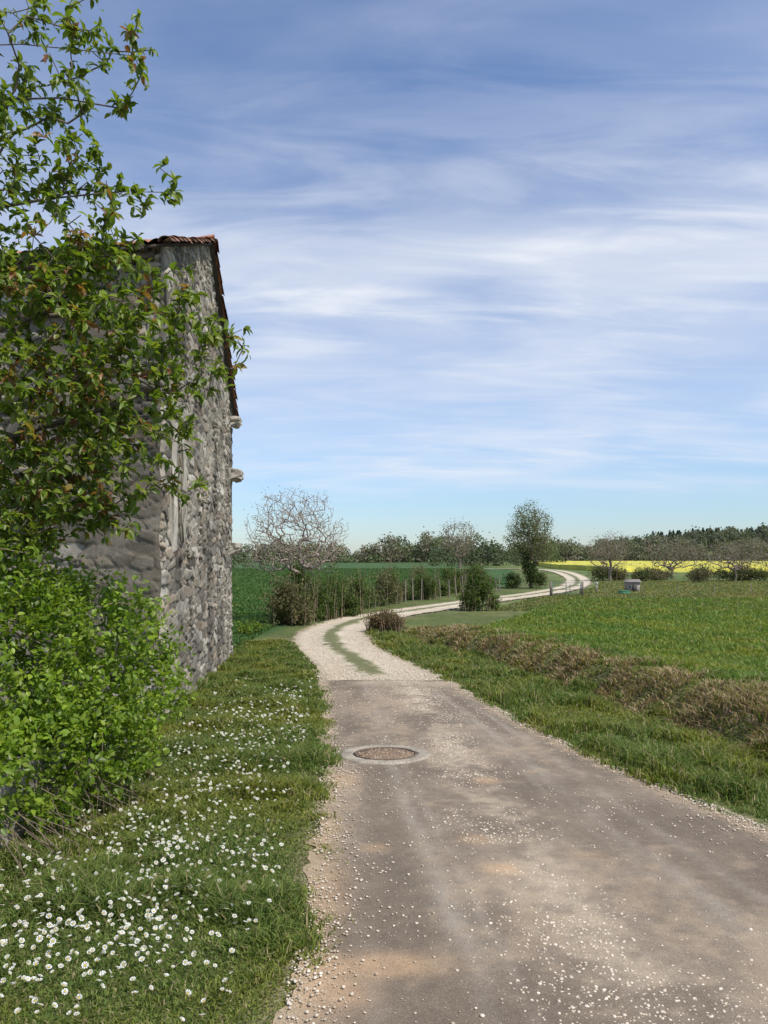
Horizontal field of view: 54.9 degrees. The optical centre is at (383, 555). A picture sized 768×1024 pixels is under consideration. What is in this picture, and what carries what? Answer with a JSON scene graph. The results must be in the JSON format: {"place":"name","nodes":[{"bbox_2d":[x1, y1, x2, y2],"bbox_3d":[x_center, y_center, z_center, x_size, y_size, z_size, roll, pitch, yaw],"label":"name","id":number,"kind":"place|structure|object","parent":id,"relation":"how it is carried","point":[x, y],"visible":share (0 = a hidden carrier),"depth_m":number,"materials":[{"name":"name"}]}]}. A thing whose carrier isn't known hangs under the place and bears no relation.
{"place":"outdoors","nodes":[
{"label":"outdoors","id":0,"kind":"place"},
{"bbox_2d":[0,547,767,1023],"bbox_3d":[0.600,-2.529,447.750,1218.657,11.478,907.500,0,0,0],"label":"ground","id":1,"kind":"structure","parent":0,"point":[450,617],"depth_m":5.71,"materials":[{"name":"green plant"}]},
{"bbox_2d":[0,686,159,848],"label":"stone wall","id":2,"kind":"structure","parent":1,"relation":"on","point":[11,790],"depth_m":4.99,"materials":[{"name":"grey stone"}]},
{"bbox_2d":[0,682,154,767],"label":"coping","id":3,"kind":"object","parent":2,"relation":"on","point":[44,747],"visible":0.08,"depth_m":5.39,"materials":[{"name":"stone"}]},
{"bbox_2d":[0,506,203,878],"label":"privet bush","id":4,"kind":"object","parent":1,"relation":"on","point":[56,710],"visible":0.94,"depth_m":5.33,"materials":[{"name":"green plant"}]},
{"bbox_2d":[0,234,243,719],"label":"stone barn","id":5,"kind":"structure","parent":1,"relation":"on","point":[181,557],"depth_m":11.07,"materials":[{"name":"stone"}]},
{"bbox_2d":[0,0,252,562],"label":"cherry tree","id":6,"kind":"object","parent":1,"relation":"on","point":[79,311],"visible":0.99,"depth_m":5.42,"materials":[{"name":"green plant"}]},
{"bbox_2d":[0,678,312,1023],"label":"daisies","id":7,"kind":"object","parent":1,"relation":"on","point":[138,940],"visible":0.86,"depth_m":3.60,"materials":[{"name":"white plant"}]},
{"bbox_2d":[233,617,265,633],"bbox_3d":[-4.598,2.486,25.141,0.756,0.758,1.229,0,0,37],"label":"yellow flowering shrub","id":8,"kind":"object","parent":1,"relation":"on","point":[241,628],"visible":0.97,"depth_m":25.05,"materials":[{"name":"plant"}]},
{"bbox_2d":[232,549,338,568],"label":"hedge","id":9,"kind":"object","parent":1,"relation":"on","point":[250,565],"visible":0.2,"depth_m":150.54,"materials":[{"name":"green plant"}]},
{"bbox_2d":[238,482,348,588],"bbox_3d":[-3.652,-0.069,30.608,4.598,5.754,4.647,0,0,0],"label":"walnut tree","id":10,"kind":"object","parent":1,"relation":"on","point":[288,561],"visible":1,"depth_m":30.32,"materials":[{"name":"grey plant"}]},
{"bbox_2d":[292,539,323,579],"bbox_3d":[-5.932,0.655,59.852,2.831,4.278,2.927,0,0,-31],"label":"hedge tree","id":11,"kind":"object","parent":1,"relation":"on","point":[314,549],"visible":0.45,"depth_m":59.91,"materials":[{"name":"green plant"}]},
{"bbox_2d":[263,561,369,623],"bbox_3d":[-2.371,1.738,32.054,2.125,3.201,6.750,0,0,34],"label":"hedgerow","id":12,"kind":"object","parent":1,"relation":"on","point":[328,593],"visible":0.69,"depth_m":31.61,"materials":[{"name":"green plant"}]},
{"bbox_2d":[232,568,502,649],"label":"cereal crop","id":13,"kind":"object","parent":1,"relation":"on","point":[246,606],"visible":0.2,"depth_m":66.03,"materials":[{"name":"green plant"}]},
{"bbox_2d":[257,555,494,626],"bbox_3d":[1.922,1.720,45.520,3.254,3.538,37.435,0,0,20],"label":"hedgerow","id":14,"kind":"object","parent":1,"relation":"on","point":[289,609],"visible":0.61,"depth_m":38.57,"materials":[{"name":"green plant"}]},
{"bbox_2d":[361,604,408,632],"bbox_3d":[0.034,2.304,26.415,1.729,1.134,1.289,0,0,0],"label":"bramble bush","id":15,"kind":"object","parent":1,"relation":"on","point":[390,621],"visible":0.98,"depth_m":26.24,"materials":[{"name":"brown plant"}]},
{"bbox_2d":[232,526,598,565],"bbox_3d":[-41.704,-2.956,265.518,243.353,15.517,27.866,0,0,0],"label":"distant woodland","id":16,"kind":"object","parent":1,"relation":"on","point":[406,552],"visible":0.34,"depth_m":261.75,"materials":[{"name":"green plant"}]},
{"bbox_2d":[405,575,499,601],"bbox_3d":[4.980,2.089,49.488,0.438,1.529,14.193,0,0,31],"label":"stake fence","id":17,"kind":"object","parent":1,"relation":"on","point":[439,588],"visible":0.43,"depth_m":47.47,"materials":[{"name":"brown wood"}]},
{"bbox_2d":[439,517,482,567],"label":"oak tree","id":18,"kind":"object","parent":1,"relation":"on","point":[458,538],"visible":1,"depth_m":149.58,"materials":[{"name":"brown plant"}]},
{"bbox_2d":[456,559,501,611],"bbox_3d":[4.707,1.618,36.492,2.362,2.809,1.763,0,0,0],"label":"hawthorn shrub","id":19,"kind":"object","parent":1,"relation":"on","point":[474,591],"visible":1,"depth_m":36.29,"materials":[{"name":"green plant"}]},
{"bbox_2d":[273,679,767,1023],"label":"asphalt lane","id":20,"kind":"structure","parent":1,"relation":"on","point":[733,901],"depth_m":4.02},
{"bbox_2d":[339,745,430,764],"bbox_3d":[0.011,2.027,7.495,0.957,0.098,0.943,0,0,0],"label":"manhole","id":21,"kind":"object","parent":20,"relation":"on","point":[418,754],"visible":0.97,"depth_m":7.42,"materials":[{"name":"concrete"}]},
{"bbox_2d":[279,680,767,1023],"bbox_3d":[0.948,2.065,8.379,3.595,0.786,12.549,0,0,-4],"label":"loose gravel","id":22,"kind":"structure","parent":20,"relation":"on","point":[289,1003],"depth_m":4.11,"materials":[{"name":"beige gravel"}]},
{"bbox_2d":[501,551,548,588],"bbox_3d":[11.700,1.358,61.106,4.185,3.977,2.414,0,0,0],"label":"ivy on trunk","id":23,"kind":"object","parent":1,"relation":"on","point":[537,577],"visible":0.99,"depth_m":60.84,"materials":[{"name":"green plant"}]},
{"bbox_2d":[502,498,558,588],"bbox_3d":[12.081,-0.933,60.988,4.350,7.478,4.312,0,0,-40],"label":"oak tree","id":24,"kind":"object","parent":1,"relation":"on","point":[539,546],"visible":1,"depth_m":60.67,"materials":[{"name":"green plant"}]},
{"bbox_2d":[365,626,767,827],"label":"grass verge","id":25,"kind":"object","parent":1,"relation":"on","point":[724,770],"depth_m":8.81,"materials":[{"name":"green plant"}]},
{"bbox_2d":[550,581,583,595],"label":"farm gate","id":26,"kind":"structure","parent":1,"relation":"on","point":[581,589],"depth_m":49.00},
{"bbox_2d":[403,623,767,762],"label":"dry bank grass","id":27,"kind":"structure","parent":1,"relation":"on","point":[732,696],"depth_m":13.54,"materials":[{"name":"brown plant"}]},
{"bbox_2d":[583,528,633,580],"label":"ash tree","id":28,"kind":"object","parent":1,"relation":"on","point":[609,551],"visible":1,"depth_m":76.84,"materials":[{"name":"brown plant"}]},
{"bbox_2d":[459,596,767,699],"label":"cereal crop","id":29,"kind":"object","parent":1,"relation":"on","point":[734,647],"visible":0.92,"depth_m":24.70,"materials":[{"name":"green plant"}]},
{"bbox_2d":[618,590,629,593],"bbox_3d":[16.950,2.625,52.200,0.700,0.250,0.400,0,0,0],"label":"water trough","id":30,"kind":"object","parent":1,"relation":"on","point":[623,591],"visible":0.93,"depth_m":52.00,"materials":[{"name":"green plastic"}]},
{"bbox_2d":[488,580,767,611],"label":"meadow grass","id":31,"kind":"structure","parent":1,"relation":"on","point":[695,589],"depth_m":51.74,"materials":[{"name":"green plant"}]},
{"bbox_2d":[623,579,640,590],"bbox_3d":[18.600,2.325,55.400,1.060,1.050,1.000,0,0,0],"label":"pump hut","id":32,"kind":"object","parent":1,"relation":"on","point":[632,584],"visible":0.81,"depth_m":55.00,"materials":[{"name":"concrete"}]},
{"bbox_2d":[632,584,636,590],"bbox_3d":[18.625,2.450,54.984,0.350,0.600,0.027,0,0,0],"label":"door","id":33,"kind":"structure","parent":32,"relation":"in","point":[634,586],"depth_m":54.97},
{"bbox_2d":[559,535,767,560],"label":"distant woodland","id":34,"kind":"object","parent":1,"relation":"on","point":[638,554],"visible":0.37,"depth_m":274.44,"materials":[{"name":"green plant"}]},
{"bbox_2d":[569,583,766,594],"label":"wire fence","id":35,"kind":"object","parent":1,"relation":"on","point":[677,588],"visible":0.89,"depth_m":51.15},
{"bbox_2d":[644,538,701,578],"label":"ash tree","id":36,"kind":"object","parent":1,"relation":"on","point":[676,563],"visible":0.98,"depth_m":85.64,"materials":[{"name":"brown plant"}]},
{"bbox_2d":[586,560,767,582],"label":"scrub hedge","id":37,"kind":"object","parent":1,"relation":"on","point":[700,574],"visible":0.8,"depth_m":78.94,"materials":[{"name":"green plant"}]},
{"bbox_2d":[593,522,767,553],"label":"hillside woodland","id":38,"kind":"object","parent":1,"relation":"on","point":[730,534],"visible":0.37,"depth_m":347.27,"materials":[{"name":"green plant"}]},
{"bbox_2d":[651,526,764,539],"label":"conifer woodland","id":39,"kind":"object","parent":1,"relation":"on","point":[660,533],"visible":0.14,"depth_m":401.02,"materials":[{"name":"green plant"}]},
{"bbox_2d":[695,536,767,580],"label":"ash tree","id":40,"kind":"object","parent":1,"relation":"on","point":[736,566],"visible":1,"depth_m":77.77,"materials":[{"name":"brown plant"}]},
{"bbox_2d":[753,538,767,570],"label":"ash tree","id":41,"kind":"object","parent":1,"relation":"on","point":[765,554],"visible":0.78,"depth_m":84.49,"materials":[{"name":"brown plant"}]},
{"bbox_2d":[0,0,767,555],"label":"sky","id":42,"kind":"structure","parent":0,"point":[479,258],"materials":[{"name":"blue"}]},
{"bbox_2d":[291,568,590,679],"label":"gravel track","id":43,"kind":"structure","parent":0,"point":[331,635],"depth_m":22.50,"materials":[{"name":"beige gravel"}]},
{"bbox_2d":[532,561,767,571],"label":"rapeseed field","id":44,"kind":"structure","parent":0,"point":[578,565],"depth_m":143.09,"materials":[{"name":"yellow plant"}]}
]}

